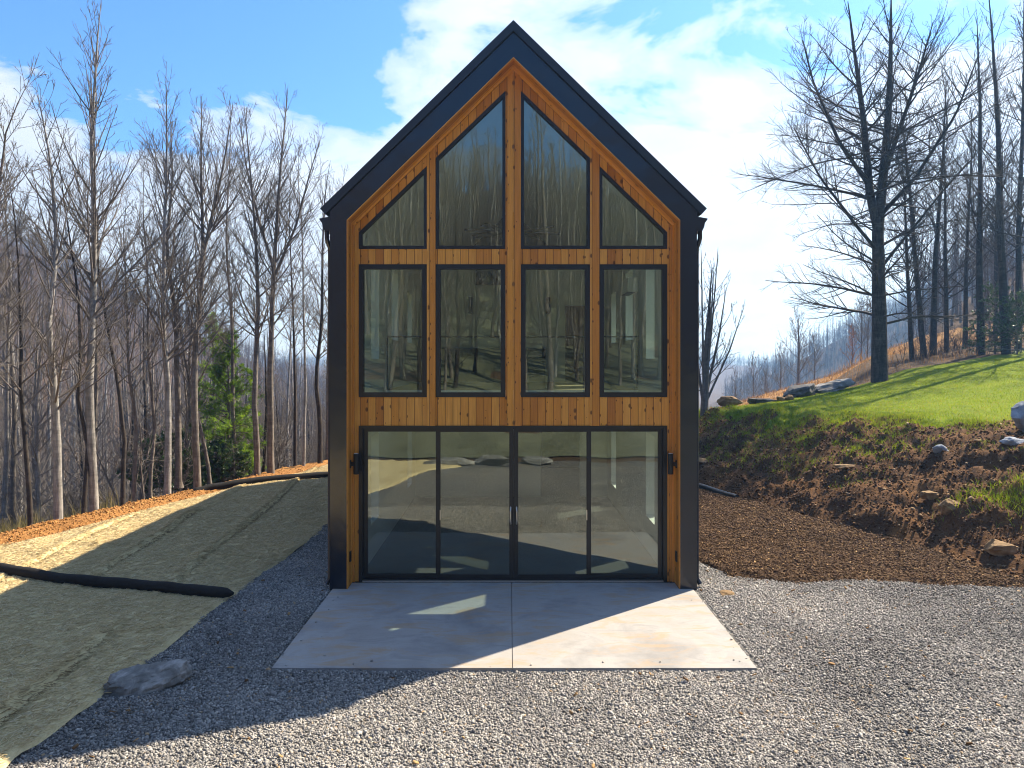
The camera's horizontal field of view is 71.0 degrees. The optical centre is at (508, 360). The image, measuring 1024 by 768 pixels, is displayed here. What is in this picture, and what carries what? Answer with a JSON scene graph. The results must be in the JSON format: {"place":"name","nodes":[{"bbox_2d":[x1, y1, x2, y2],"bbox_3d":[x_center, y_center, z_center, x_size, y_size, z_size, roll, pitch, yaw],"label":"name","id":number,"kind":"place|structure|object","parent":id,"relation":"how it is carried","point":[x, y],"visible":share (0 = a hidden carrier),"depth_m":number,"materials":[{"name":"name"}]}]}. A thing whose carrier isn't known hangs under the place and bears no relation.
{"place":"outdoors","nodes":[
{"label":"outdoors","id":0,"kind":"place"},
{"bbox_2d":[0,460,327,544],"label":"clay berm","id":1,"kind":"structure","parent":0,"point":[85,520],"depth_m":16.63,"materials":[{"name":"orange soil"}]},
{"bbox_2d":[0,462,325,544],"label":"clay lumps","id":2,"kind":"object","parent":1,"relation":"on","point":[89,514],"visible":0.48,"depth_m":16.31,"materials":[{"name":"orange soil"}]},
{"bbox_2d":[0,238,1023,581],"bbox_3d":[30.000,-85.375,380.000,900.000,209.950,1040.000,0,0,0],"label":"ground","id":3,"kind":"structure","parent":0,"point":[720,388],"depth_m":173.96,"materials":[{"name":"brown soil"}]},
{"bbox_2d":[0,327,50,524],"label":"bare tree","id":4,"kind":"object","parent":3,"relation":"on","point":[19,444],"visible":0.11,"depth_m":32.62,"materials":[{"name":"brown plant"}]},
{"bbox_2d":[0,243,51,528],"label":"bare tree","id":5,"kind":"object","parent":3,"relation":"on","point":[14,440],"visible":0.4,"depth_m":21.40,"materials":[{"name":"brown plant"}]},
{"bbox_2d":[0,305,52,522],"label":"bare tree","id":6,"kind":"object","parent":3,"relation":"on","point":[10,418],"visible":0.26,"depth_m":28.82,"materials":[{"name":"brown plant"}]},
{"bbox_2d":[0,52,55,340],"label":"bare tree","id":7,"kind":"object","parent":3,"relation":"on","point":[4,177],"visible":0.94,"depth_m":14.51,"materials":[{"name":"brown plant"}]},
{"bbox_2d":[0,145,64,518],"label":"bare tree","id":8,"kind":"object","parent":3,"relation":"on","point":[3,514],"visible":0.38,"depth_m":19.55,"materials":[{"name":"brown plant"}]},
{"bbox_2d":[0,99,67,383],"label":"bare tree","id":9,"kind":"object","parent":3,"relation":"on","point":[15,314],"visible":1,"depth_m":12.95,"materials":[{"name":"brown plant"}]},
{"bbox_2d":[0,335,73,522],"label":"bare tree","id":10,"kind":"object","parent":3,"relation":"on","point":[22,445],"visible":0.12,"depth_m":30.97,"materials":[{"name":"brown plant"}]},
{"bbox_2d":[1,276,76,522],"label":"bare tree","id":11,"kind":"object","parent":3,"relation":"on","point":[37,485],"visible":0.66,"depth_m":19.33,"materials":[{"name":"brown plant"}]},
{"bbox_2d":[0,274,81,520],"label":"bare tree","id":12,"kind":"object","parent":3,"relation":"on","point":[32,418],"visible":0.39,"depth_m":26.43,"materials":[{"name":"brown plant"}]},
{"bbox_2d":[16,281,80,519],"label":"bare tree","id":13,"kind":"object","parent":3,"relation":"on","point":[47,438],"visible":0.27,"depth_m":34.63,"materials":[{"name":"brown plant"}]},
{"bbox_2d":[0,158,108,525],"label":"bare tree","id":14,"kind":"object","parent":3,"relation":"on","point":[27,471],"visible":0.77,"depth_m":15.37,"materials":[{"name":"brown plant"}]},
{"bbox_2d":[0,485,129,531],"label":"weeds","id":15,"kind":"object","parent":3,"relation":"on","point":[3,529],"visible":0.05,"depth_m":17.24,"materials":[{"name":"brown plant"}]},
{"bbox_2d":[0,70,137,519],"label":"bare tree","id":16,"kind":"object","parent":3,"relation":"on","point":[57,463],"visible":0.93,"depth_m":15.85,"materials":[{"name":"grey plant"}]},
{"bbox_2d":[42,315,100,503],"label":"bare tree","id":17,"kind":"object","parent":3,"relation":"on","point":[73,396],"visible":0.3,"depth_m":49.93,"materials":[{"name":"brown plant"}]},
{"bbox_2d":[31,358,127,519],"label":"bare tree","id":18,"kind":"object","parent":3,"relation":"on","point":[80,440],"visible":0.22,"depth_m":31.59,"materials":[{"name":"brown plant"}]},
{"bbox_2d":[28,133,137,513],"bbox_3d":[-9.947,-0.776,16.871,2.335,9.187,2.092,0,0,-26],"label":"bare tree","id":19,"kind":"object","parent":3,"relation":"on","point":[86,472],"visible":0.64,"depth_m":16.89,"materials":[{"name":"brown plant"}]},
{"bbox_2d":[63,290,128,507],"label":"bare tree","id":20,"kind":"object","parent":3,"relation":"on","point":[97,418],"visible":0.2,"depth_m":38.91,"materials":[{"name":"brown plant"}]},
{"bbox_2d":[0,0,194,511],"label":"bare tree","id":21,"kind":"object","parent":3,"relation":"on","point":[93,494],"visible":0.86,"depth_m":17.06,"materials":[{"name":"grey plant"}]},
{"bbox_2d":[65,257,131,497],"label":"bare tree","id":22,"kind":"object","parent":3,"relation":"on","point":[96,401],"visible":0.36,"depth_m":22.17,"materials":[{"name":"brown plant"}]},
{"bbox_2d":[65,148,180,505],"bbox_3d":[-9.684,-0.768,17.959,2.636,9.122,2.149,0,0,0],"label":"bare tree","id":23,"kind":"object","parent":3,"relation":"on","point":[123,473],"visible":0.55,"depth_m":18.10,"materials":[{"name":"brown plant"}]},
{"bbox_2d":[97,373,159,505],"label":"bare tree","id":24,"kind":"object","parent":3,"relation":"on","point":[120,436],"visible":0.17,"depth_m":36.45,"materials":[{"name":"brown plant"}]},
{"bbox_2d":[98,360,159,506],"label":"bare tree","id":25,"kind":"object","parent":3,"relation":"on","point":[132,432],"visible":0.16,"depth_m":33.38,"materials":[{"name":"brown plant"}]},
{"bbox_2d":[96,181,179,502],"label":"bare tree","id":26,"kind":"object","parent":3,"relation":"on","point":[134,467],"visible":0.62,"depth_m":19.13,"materials":[{"name":"brown plant"}]},
{"bbox_2d":[104,309,184,503],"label":"bare tree","id":27,"kind":"object","parent":3,"relation":"on","point":[144,384],"visible":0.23,"depth_m":30.59,"materials":[{"name":"brown plant"}]},
{"bbox_2d":[110,148,189,496],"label":"bare tree","id":28,"kind":"object","parent":3,"relation":"on","point":[150,493],"visible":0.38,"depth_m":20.53,"materials":[{"name":"brown plant"}]},
{"bbox_2d":[117,312,182,498],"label":"bare tree","id":29,"kind":"object","parent":3,"relation":"on","point":[153,375],"visible":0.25,"depth_m":29.40,"materials":[{"name":"brown plant"}]},
{"bbox_2d":[0,212,325,489],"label":"hillside wood","id":30,"kind":"object","parent":3,"relation":"on","point":[321,384],"visible":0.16,"depth_m":124.51,"materials":[{"name":"grey plant"}]},
{"bbox_2d":[0,357,325,529],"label":"undergrowth","id":31,"kind":"object","parent":3,"relation":"on","point":[278,464],"visible":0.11,"depth_m":21.50,"materials":[{"name":"brown plant"}]},
{"bbox_2d":[0,467,327,767],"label":"straw blanket","id":32,"kind":"object","parent":3,"relation":"on","point":[13,753],"visible":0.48,"depth_m":10.12,"materials":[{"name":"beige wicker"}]},
{"bbox_2d":[0,562,233,597],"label":"silt sock","id":33,"kind":"object","parent":32,"relation":"on","point":[130,583],"visible":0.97,"depth_m":11.02,"materials":[{"name":"black fabric"}]},
{"bbox_2d":[0,464,327,766],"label":"straw fibres","id":34,"kind":"object","parent":32,"relation":"on","point":[240,491],"visible":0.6,"depth_m":11.68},
{"bbox_2d":[192,471,327,490],"bbox_3d":[-6.625,3.484,20.780,4.693,0.392,0.346,0,0,-28],"label":"silt sock","id":35,"kind":"object","parent":32,"relation":"on","point":[253,480],"visible":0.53,"depth_m":20.52,"materials":[{"name":"black fabric"}]},
{"bbox_2d":[115,426,213,498],"bbox_3d":[-10.690,3.305,22.571,2.687,2.510,2.418,0,0,0],"label":"shrub","id":36,"kind":"object","parent":3,"relation":"on","point":[184,466],"visible":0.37,"depth_m":22.34,"materials":[{"name":"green plant"}]},
{"bbox_2d":[101,55,260,495],"bbox_3d":[-8.918,-2.241,19.773,3.780,12.160,4.162,0,0,0],"label":"bare tree","id":37,"kind":"object","parent":3,"relation":"on","point":[162,288],"visible":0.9,"depth_m":19.65,"materials":[{"name":"grey plant"}]},
{"bbox_2d":[155,321,209,490],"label":"bare tree","id":38,"kind":"object","parent":3,"relation":"on","point":[186,421],"visible":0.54,"depth_m":22.65,"materials":[{"name":"brown plant"}]},
{"bbox_2d":[125,110,251,488],"bbox_3d":[-9.706,-1.896,21.466,3.094,11.297,3.052,0,0,24],"label":"bare tree","id":39,"kind":"object","parent":3,"relation":"on","point":[178,483],"visible":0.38,"depth_m":21.20,"materials":[{"name":"brown plant"}]},
{"bbox_2d":[153,192,231,484],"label":"bare tree","id":40,"kind":"object","parent":3,"relation":"on","point":[207,462],"visible":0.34,"depth_m":22.43,"materials":[{"name":"brown plant"}]},
{"bbox_2d":[155,251,229,489],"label":"bare tree","id":41,"kind":"object","parent":3,"relation":"on","point":[188,394],"visible":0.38,"depth_m":24.28,"materials":[{"name":"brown plant"}]},
{"bbox_2d":[125,86,264,488],"bbox_3d":[-8.965,-2.032,20.794,4.280,11.690,3.385,0,0,0],"label":"bare tree","id":42,"kind":"object","parent":3,"relation":"on","point":[216,193],"visible":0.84,"depth_m":20.56,"materials":[{"name":"brown plant"}]},
{"bbox_2d":[182,312,230,446],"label":"pine tree","id":43,"kind":"object","parent":3,"relation":"on","point":[212,419],"visible":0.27,"depth_m":27.40,"materials":[{"name":"green plant"}]},
{"bbox_2d":[171,438,253,486],"bbox_3d":[-10.080,3.514,24.032,2.754,1.892,2.990,0,0,27],"label":"evergreen shrub","id":44,"kind":"object","parent":3,"relation":"on","point":[224,465],"visible":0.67,"depth_m":23.83,"materials":[{"name":"green plant"}]},
{"bbox_2d":[188,328,266,482],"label":"pine tree","id":45,"kind":"object","parent":3,"relation":"on","point":[217,378],"visible":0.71,"depth_m":24.99,"materials":[{"name":"green plant"}]},
{"bbox_2d":[192,103,268,477],"bbox_3d":[-9.865,-2.538,24.881,3.306,13.210,2.519,0,0,37],"label":"bare tree","id":46,"kind":"object","parent":3,"relation":"on","point":[233,432],"visible":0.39,"depth_m":24.88,"materials":[{"name":"brown plant"}]},
{"bbox_2d":[206,97,317,475],"bbox_3d":[-7.776,-2.289,23.018,3.718,12.226,3.608,0,0,0],"label":"bare tree","id":47,"kind":"object","parent":3,"relation":"on","point":[256,320],"visible":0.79,"depth_m":22.72,"materials":[{"name":"brown plant"}]},
{"bbox_2d":[235,324,291,471],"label":"bare tree","id":48,"kind":"object","parent":3,"relation":"on","point":[264,460],"visible":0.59,"depth_m":26.00,"materials":[{"name":"brown plant"}]},
{"bbox_2d":[219,83,334,473],"bbox_3d":[-7.542,-2.622,23.198,3.203,12.877,3.203,0,0,27],"label":"bare tree","id":49,"kind":"object","parent":3,"relation":"on","point":[270,417],"visible":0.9,"depth_m":23.08,"materials":[{"name":"brown plant"}]},
{"bbox_2d":[262,301,310,466],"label":"bare tree","id":50,"kind":"object","parent":3,"relation":"on","point":[287,384],"visible":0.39,"depth_m":37.01,"materials":[{"name":"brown plant"}]},
{"bbox_2d":[260,153,327,465],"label":"bare tree","id":51,"kind":"object","parent":3,"relation":"on","point":[295,416],"visible":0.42,"depth_m":26.38,"materials":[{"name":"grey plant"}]},
{"bbox_2d":[274,310,314,465],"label":"bare tree","id":52,"kind":"object","parent":3,"relation":"on","point":[301,402],"visible":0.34,"depth_m":42.60,"materials":[{"name":"brown plant"}]},
{"bbox_2d":[275,135,325,465],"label":"bare tree","id":53,"kind":"object","parent":3,"relation":"on","point":[305,397],"visible":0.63,"depth_m":24.64,"materials":[{"name":"brown plant"}]},
{"bbox_2d":[288,160,342,463],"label":"bare tree","id":54,"kind":"object","parent":3,"relation":"on","point":[321,311],"visible":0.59,"depth_m":25.41,"materials":[{"name":"brown plant"}]},
{"bbox_2d":[283,165,347,459],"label":"bare tree","id":55,"kind":"object","parent":3,"relation":"on","point":[326,446],"visible":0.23,"depth_m":27.94,"materials":[{"name":"brown plant"}]},
{"bbox_2d":[319,20,707,590],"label":"house","id":56,"kind":"structure","parent":3,"relation":"on","point":[513,129],"depth_m":11.29,"materials":[{"name":"wood"}]},
{"bbox_2d":[359,166,426,248],"bbox_3d":[-1.813,-2.407,11.284,1.065,1.295,0.092,0,0,0],"label":"window","id":57,"kind":"structure","parent":56,"relation":"in","point":[424,172],"depth_m":11.24,"materials":[{"name":"black glass"}]},
{"bbox_2d":[359,264,426,396],"bbox_3d":[-1.813,-0.474,11.284,1.065,2.079,0.092,0,0,0],"label":"window","id":58,"kind":"structure","parent":56,"relation":"in","point":[362,267],"depth_m":11.24,"materials":[{"name":"black metal"}]},
{"bbox_2d":[436,92,504,248],"bbox_3d":[-0.595,-2.995,11.284,1.090,2.471,0.092,0,0,0],"label":"window","id":59,"kind":"structure","parent":56,"relation":"in","point":[501,98],"depth_m":11.24,"materials":[{"name":"black glass"}]},
{"bbox_2d":[436,264,504,396],"bbox_3d":[-0.595,-0.474,11.284,1.090,2.079,0.092,0,0,0],"label":"window","id":60,"kind":"structure","parent":56,"relation":"in","point":[439,267],"depth_m":11.24,"materials":[{"name":"black glass"}]},
{"bbox_2d":[441,347,545,381],"bbox_3d":[-0.625,0.091,18.780,3.200,0.925,0.600,0,0,0],"label":"kitchen counter","id":61,"kind":"object","parent":56,"relation":"on","point":[470,364],"visible":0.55,"depth_m":18.52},
{"bbox_2d":[464,223,558,238],"bbox_3d":[0.070,-3.550,14.600,1.859,2.040,1.859,0,0,-33],"label":"ceiling fan","id":62,"kind":"object","parent":56,"relation":"hanging from","point":[488,233],"visible":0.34,"depth_m":14.49},
{"bbox_2d":[359,426,666,581],"bbox_3d":[0.069,2.236,11.277,4.822,2.436,0.195,0,0,0],"label":"door","id":63,"kind":"structure","parent":56,"relation":"in","point":[513,576],"depth_m":11.24,"materials":[{"name":"metal"}]},
{"bbox_2d":[521,91,589,248],"bbox_3d":[0.735,-2.995,11.284,1.079,2.471,0.092,0,0,0],"label":"window","id":64,"kind":"structure","parent":56,"relation":"in","point":[523,97],"depth_m":11.24,"materials":[{"name":"black glass"}]},
{"bbox_2d":[521,264,589,396],"bbox_3d":[0.735,-0.474,11.284,1.079,2.079,0.092,0,0,0],"label":"window","id":65,"kind":"structure","parent":56,"relation":"in","point":[524,267],"depth_m":11.24,"materials":[{"name":"glass"}]},
{"bbox_2d":[565,306,584,380],"bbox_3d":[1.900,-0.465,19.350,0.730,2.030,0.040,0,0,0],"label":"interior door","id":66,"kind":"structure","parent":56,"relation":"in","point":[574,315],"depth_m":19.33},
{"bbox_2d":[621,277,637,295],"bbox_3d":[2.424,-1.489,14.400,0.209,0.302,0.840,0,0,0],"label":"air conditioner","id":67,"kind":"object","parent":56,"relation":"attached to","point":[629,286],"visible":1,"depth_m":13.99,"materials":[{"name":"white"}]},
{"bbox_2d":[599,166,666,248],"bbox_3d":[1.956,-2.407,11.284,1.062,1.295,0.092,0,0,0],"label":"window","id":68,"kind":"structure","parent":56,"relation":"in","point":[601,172],"depth_m":11.24,"materials":[{"name":"black glass"}]},
{"bbox_2d":[599,264,666,396],"bbox_3d":[1.956,-0.474,11.284,1.062,2.079,0.092,0,0,0],"label":"window","id":69,"kind":"structure","parent":56,"relation":"in","point":[663,267],"depth_m":11.24,"materials":[{"name":"black metal"}]},
{"bbox_2d":[272,583,756,671],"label":"patio","id":70,"kind":"structure","parent":3,"relation":"on","point":[468,627],"depth_m":9.21,"materials":[{"name":"concrete"}]},
{"bbox_2d":[260,351,805,368],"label":"distant wood","id":71,"kind":"object","parent":3,"relation":"on","point":[727,360],"visible":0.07,"depth_m":588.16,"materials":[{"name":"grey plant"}]},
{"bbox_2d":[721,232,1023,399],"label":"ridge wood","id":72,"kind":"object","parent":3,"relation":"on","point":[840,333],"visible":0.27,"depth_m":231.89,"materials":[{"name":"grey plant"}]},
{"bbox_2d":[896,154,1023,340],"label":"slope wood","id":73,"kind":"object","parent":3,"relation":"on","point":[956,299],"visible":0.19,"depth_m":65.14,"materials":[{"name":"grey plant"}]},
{"bbox_2d":[0,0,1023,366],"label":"sky","id":74,"kind":"structure","parent":0,"point":[686,79],"materials":[{"name":"blue"}]},
{"bbox_2d":[6,523,1023,767],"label":"gravel","id":75,"kind":"structure","parent":0,"point":[481,760],"depth_m":7.31,"materials":[{"name":"grey gravel"}]},
{"bbox_2d":[103,658,191,697],"bbox_3d":[-3.872,3.433,7.684,0.909,0.266,0.457,-10,11,-30],"label":"boulder","id":76,"kind":"object","parent":75,"relation":"on","point":[139,679],"visible":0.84,"depth_m":7.61,"materials":[{"name":"grey stone"}]},
{"bbox_2d":[72,569,1014,767],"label":"dead leaves","id":77,"kind":"object","parent":75,"relation":"on","point":[417,762],"visible":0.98,"depth_m":7.44,"materials":[{"name":"brown plant"}]},
{"bbox_2d":[699,487,1023,587],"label":"mulch","id":78,"kind":"object","parent":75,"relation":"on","point":[835,555],"visible":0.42,"depth_m":12.59,"materials":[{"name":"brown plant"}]},
{"bbox_2d":[699,407,1023,575],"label":"soil bank","id":79,"kind":"structure","parent":0,"point":[904,500],"depth_m":15.99,"materials":[{"name":"brown soil"}]},
{"bbox_2d":[699,252,745,415],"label":"bare tree","id":80,"kind":"object","parent":79,"relation":"on","point":[704,384],"visible":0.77,"depth_m":24.55,"materials":[{"name":"brown plant"}]},
{"bbox_2d":[699,406,1023,576],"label":"soil crumbs","id":81,"kind":"object","parent":79,"relation":"on","point":[970,559],"visible":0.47,"depth_m":16.17,"materials":[{"name":"brown soil"}]},
{"bbox_2d":[699,403,1023,529],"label":"bank grass","id":82,"kind":"structure","parent":79,"relation":"on","point":[970,421],"depth_m":18.86,"materials":[{"name":"green plant"}]},
{"bbox_2d":[984,539,1018,555],"bbox_3d":[8.377,3.194,12.223,0.512,0.312,0.427,0,0,5],"label":"rock","id":83,"kind":"object","parent":79,"relation":"on","point":[995,547],"visible":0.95,"depth_m":12.05,"materials":[{"name":"beige stone"}]},
{"bbox_2d":[1011,401,1023,431],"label":"boulder","id":84,"kind":"object","parent":79,"relation":"on","point":[1017,413],"visible":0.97,"depth_m":16.21,"materials":[{"name":"grey stone"}]},
{"bbox_2d":[699,351,1023,442],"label":"lawn","id":85,"kind":"structure","parent":0,"point":[909,386],"depth_m":23.41,"materials":[{"name":"green plant"}]},
{"bbox_2d":[783,383,816,397],"bbox_3d":[11.140,1.196,27.593,1.502,0.460,1.277,-15,4,-17],"label":"boulder","id":86,"kind":"object","parent":85,"relation":"on","point":[801,390],"visible":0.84,"depth_m":27.22,"materials":[{"name":"grey stone"}]},
{"bbox_2d":[815,378,855,393],"bbox_3d":[12.636,0.951,27.904,1.872,0.318,0.999,-12,3,-14],"label":"boulder","id":87,"kind":"object","parent":85,"relation":"on","point":[835,385],"visible":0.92,"depth_m":27.56,"materials":[{"name":"grey stone"}]},
{"bbox_2d":[729,0,1023,382],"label":"bare tree","id":88,"kind":"object","parent":85,"relation":"on","point":[878,207],"visible":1,"depth_m":28.79,"materials":[{"name":"brown plant"}]},
{"bbox_2d":[942,3,1023,244],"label":"bare tree","id":89,"kind":"object","parent":85,"relation":"on","point":[1013,204],"visible":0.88,"depth_m":33.22,"materials":[{"name":"brown plant"}]},
{"bbox_2d":[946,0,1023,354],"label":"bare tree","id":90,"kind":"object","parent":85,"relation":"on","point":[1002,274],"visible":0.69,"depth_m":34.91,"materials":[{"name":"brown plant"}]},
{"bbox_2d":[947,2,1023,350],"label":"bare tree","id":91,"kind":"object","parent":85,"relation":"on","point":[1018,258],"visible":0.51,"depth_m":35.96,"materials":[{"name":"brown plant"}]},
{"bbox_2d":[961,281,1023,353],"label":"evergreen shrub","id":92,"kind":"object","parent":85,"relation":"on","point":[992,302],"visible":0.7,"depth_m":35.59,"materials":[{"name":"green plant"}]},
{"bbox_2d":[980,288,1023,353],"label":"evergreen shrub","id":93,"kind":"object","parent":85,"relation":"on","point":[1011,307],"visible":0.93,"depth_m":34.50,"materials":[{"name":"green plant"}]},
{"bbox_2d":[719,323,1023,406],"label":"field","id":94,"kind":"structure","parent":0,"point":[940,338],"depth_m":57.26,"materials":[{"name":"brown plant"}]},
{"bbox_2d":[775,296,825,384],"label":"bare tree","id":95,"kind":"object","parent":94,"relation":"on","point":[799,363],"visible":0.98,"depth_m":61.93,"materials":[{"name":"grey plant"}]},
{"bbox_2d":[847,288,870,360],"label":"bare tree","id":96,"kind":"object","parent":94,"relation":"on","point":[862,330],"visible":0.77,"depth_m":62.95,"materials":[{"name":"grey plant"}]},
{"bbox_2d":[815,339,1023,393],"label":"forest floor","id":97,"kind":"structure","parent":0,"point":[913,364],"depth_m":35.74,"materials":[{"name":"brown plant"}]},
{"bbox_2d":[772,336,1023,399],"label":"dry weeds","id":98,"kind":"object","parent":97,"relation":"on","point":[902,361],"visible":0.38,"depth_m":37.55,"materials":[{"name":"brown plant"}]},
{"bbox_2d":[850,136,965,359],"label":"bare tree","id":99,"kind":"object","parent":97,"relation":"on","point":[910,333],"visible":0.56,"depth_m":36.92,"materials":[{"name":"brown plant"}]},
{"bbox_2d":[885,92,966,356],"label":"bare tree","id":100,"kind":"object","parent":97,"relation":"on","point":[921,332],"visible":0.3,"depth_m":37.93,"materials":[{"name":"brown plant"}]},
{"bbox_2d":[900,68,991,355],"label":"bare tree","id":101,"kind":"object","parent":97,"relation":"on","point":[933,329],"visible":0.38,"depth_m":37.95,"materials":[{"name":"brown plant"}]},
{"bbox_2d":[914,324,989,357],"bbox_3d":[22.675,-1.110,37.359,3.563,2.003,2.753,0,0,0],"label":"bare shrub","id":102,"kind":"object","parent":97,"relation":"on","point":[946,345],"visible":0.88,"depth_m":37.06,"materials":[{"name":"brown plant"}]},
{"bbox_2d":[900,105,1004,352],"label":"bare tree","id":103,"kind":"object","parent":97,"relation":"on","point":[945,290],"visible":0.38,"depth_m":38.91,"materials":[{"name":"brown plant"}]},
{"bbox_2d":[920,100,1014,346],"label":"bare tree","id":104,"kind":"object","parent":97,"relation":"on","point":[965,305],"visible":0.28,"depth_m":41.95,"materials":[{"name":"brown plant"}]},
{"bbox_2d":[934,9,1023,354],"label":"bare tree","id":105,"kind":"object","parent":97,"relation":"on","point":[979,267],"visible":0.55,"depth_m":35.89,"materials":[{"name":"brown plant"}]},
{"bbox_2d":[965,72,1023,339],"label":"bare tree","id":106,"kind":"object","parent":97,"relation":"on","point":[995,272],"visible":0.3,"depth_m":43.92,"materials":[{"name":"brown plant"}]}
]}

